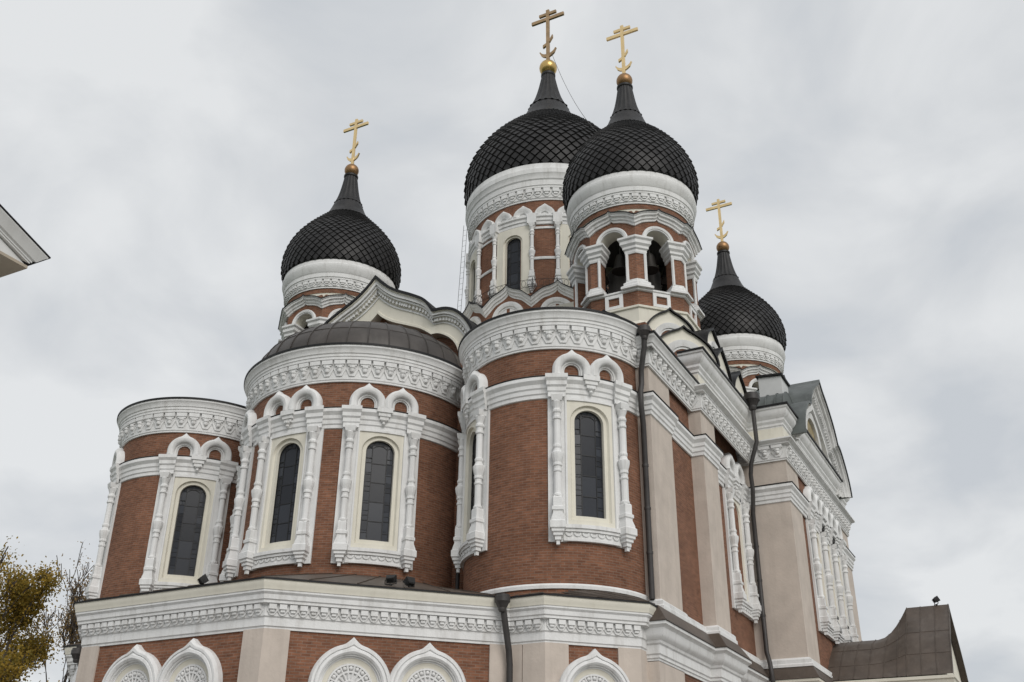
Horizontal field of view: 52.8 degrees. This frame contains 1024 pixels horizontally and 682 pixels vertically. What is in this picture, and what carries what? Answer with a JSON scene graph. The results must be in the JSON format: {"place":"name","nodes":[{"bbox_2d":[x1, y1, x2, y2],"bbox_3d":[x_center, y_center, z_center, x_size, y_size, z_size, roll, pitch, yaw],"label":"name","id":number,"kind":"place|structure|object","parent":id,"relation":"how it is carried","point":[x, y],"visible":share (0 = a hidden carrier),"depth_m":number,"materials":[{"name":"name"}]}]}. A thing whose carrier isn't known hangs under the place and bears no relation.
{"place":"outdoors","nodes":[
{"label":"outdoors","id":0,"kind":"place"},
{"bbox_2d":[0,204,50,277],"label":"house","id":1,"kind":"structure","parent":0,"point":[21,249],"depth_m":13.19,"materials":[{"name":"white paint"}]},
{"bbox_2d":[0,0,1023,681],"label":"sky","id":2,"kind":"structure","parent":0,"point":[166,158],"materials":[{"name":"grey"}]},
{"bbox_2d":[64,9,968,681],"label":"cathedral","id":3,"kind":"structure","parent":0,"point":[586,435],"depth_m":38.22,"materials":[{"name":"red brick"}]},
{"bbox_2d":[72,667,77,681],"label":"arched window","id":4,"kind":"structure","parent":3,"relation":"in","point":[74,677],"depth_m":33.39,"materials":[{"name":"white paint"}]},
{"bbox_2d":[85,448,124,598],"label":"window","id":5,"kind":"structure","parent":3,"relation":"in","point":[93,590],"depth_m":41.97,"materials":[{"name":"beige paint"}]},
{"bbox_2d":[102,644,161,681],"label":"arched window","id":6,"kind":"structure","parent":3,"relation":"in","point":[125,669],"depth_m":30.75,"materials":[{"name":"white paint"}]},
{"bbox_2d":[139,433,237,591],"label":"window","id":7,"kind":"structure","parent":3,"relation":"in","point":[185,543],"depth_m":41.32,"materials":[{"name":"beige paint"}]},
{"bbox_2d":[156,638,222,681],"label":"arched window","id":8,"kind":"structure","parent":3,"relation":"in","point":[194,662],"depth_m":29.77,"materials":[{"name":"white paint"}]},
{"bbox_2d":[197,574,208,584],"bbox_3d":[-9.223,7.131,30.749,0.294,0.333,0.392,17,-31,-28],"label":"floodlight","id":9,"kind":"object","parent":3,"relation":"on","point":[203,579],"visible":0.86,"depth_m":30.65,"materials":[{"name":"metal"}]},
{"bbox_2d":[219,410,256,581],"bbox_3d":[-10.417,6.018,39.353,0.596,6.845,3.124,9,-28,-15],"label":"window","id":10,"kind":"structure","parent":3,"relation":"in","point":[230,566],"depth_m":38.27,"materials":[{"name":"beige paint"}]},
{"bbox_2d":[238,385,323,574],"bbox_3d":[-8.170,4.836,36.974,3.124,6.845,0.632,-13,-30,25],"label":"window","id":11,"kind":"structure","parent":3,"relation":"in","point":[284,494],"depth_m":36.82,"materials":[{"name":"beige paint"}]},
{"bbox_2d":[308,638,389,681],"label":"arched window","id":12,"kind":"structure","parent":3,"relation":"in","point":[352,661],"depth_m":29.38,"materials":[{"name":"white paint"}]},
{"bbox_2d":[331,383,425,572],"bbox_3d":[-4.712,4.730,36.685,3.124,6.845,0.632,9,-28,-15],"label":"window","id":13,"kind":"structure","parent":3,"relation":"in","point":[375,510],"depth_m":36.56,"materials":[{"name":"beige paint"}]},
{"bbox_2d":[385,574,396,585],"bbox_3d":[-3.649,7.196,31.056,0.392,0.332,0.291,-5,-28,11],"label":"floodlight","id":14,"kind":"object","parent":3,"relation":"on","point":[390,579],"visible":1,"depth_m":30.98,"materials":[{"name":"metal"}]},
{"bbox_2d":[403,576,414,586],"bbox_3d":[-3.094,7.283,31.136,0.383,0.301,0.279,23,-34,-37],"label":"floodlight","id":15,"kind":"object","parent":3,"relation":"on","point":[408,581],"visible":1,"depth_m":31.06,"materials":[{"name":"metal"}]},
{"bbox_2d":[390,643,465,681],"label":"arched window","id":16,"kind":"structure","parent":3,"relation":"in","point":[434,665],"depth_m":29.99,"materials":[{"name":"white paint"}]},
{"bbox_2d":[451,371,489,572],"bbox_3d":[-1.463,4.402,35.964,0.634,6.845,3.171,9,-28,-15],"label":"window","id":17,"kind":"structure","parent":3,"relation":"in","point":[470,539],"depth_m":35.61,"materials":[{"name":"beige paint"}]},
{"bbox_2d":[464,233,482,306],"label":"drum window","id":18,"kind":"structure","parent":3,"relation":"in","point":[473,270],"depth_m":61.77,"materials":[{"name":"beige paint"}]},
{"bbox_2d":[488,213,536,297],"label":"drum window","id":19,"kind":"structure","parent":3,"relation":"in","point":[515,246],"depth_m":59.21,"materials":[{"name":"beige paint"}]},
{"bbox_2d":[553,212,572,286],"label":"drum window","id":20,"kind":"structure","parent":3,"relation":"in","point":[563,264],"depth_m":58.63,"materials":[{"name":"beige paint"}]},
{"bbox_2d":[545,350,636,551],"bbox_3d":[2.590,3.482,34.059,3.171,6.845,0.634,9,-28,-15],"label":"window","id":21,"kind":"structure","parent":3,"relation":"in","point":[588,462],"depth_m":33.91,"materials":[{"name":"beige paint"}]},
{"bbox_2d":[559,649,629,681],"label":"arched window","id":22,"kind":"structure","parent":3,"relation":"in","point":[599,668],"depth_m":30.59,"materials":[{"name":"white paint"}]},
{"bbox_2d":[721,453,761,623],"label":"window","id":23,"kind":"structure","parent":3,"relation":"in","point":[746,602],"depth_m":42.57,"materials":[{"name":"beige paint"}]},
{"bbox_2d":[803,486,841,643],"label":"window","id":24,"kind":"structure","parent":3,"relation":"in","point":[822,578],"depth_m":46.24,"materials":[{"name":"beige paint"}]},
{"bbox_2d":[820,500,852,643],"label":"window","id":25,"kind":"structure","parent":3,"relation":"in","point":[837,587],"depth_m":48.92,"materials":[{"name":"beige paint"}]},
{"bbox_2d":[830,513,858,641],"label":"window","id":26,"kind":"structure","parent":3,"relation":"in","point":[842,564],"depth_m":50.95,"materials":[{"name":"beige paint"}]},
{"bbox_2d":[932,596,939,604],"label":"floodlight","id":27,"kind":"object","parent":3,"relation":"on","point":[935,599],"visible":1,"depth_m":45.76,"materials":[{"name":"metal"}]},
{"label":"ground","id":28,"kind":"structure","parent":0,"visible":0},
{"bbox_2d":[0,634,59,681],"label":"green leaved tree","id":29,"kind":"object","parent":28,"relation":"on","point":[7,664],"visible":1,"depth_m":50.68,"materials":[{"name":"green plant"}]},
{"bbox_2d":[0,536,72,680],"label":"yellow leaved tree","id":30,"kind":"object","parent":28,"relation":"on","point":[20,607],"visible":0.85,"depth_m":59.63,"materials":[{"name":"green plant"}]},
{"bbox_2d":[2,541,93,681],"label":"thin leaved tree","id":31,"kind":"object","parent":28,"relation":"on","point":[70,626],"visible":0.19,"depth_m":66.16,"materials":[{"name":"brown plant"}]}
]}

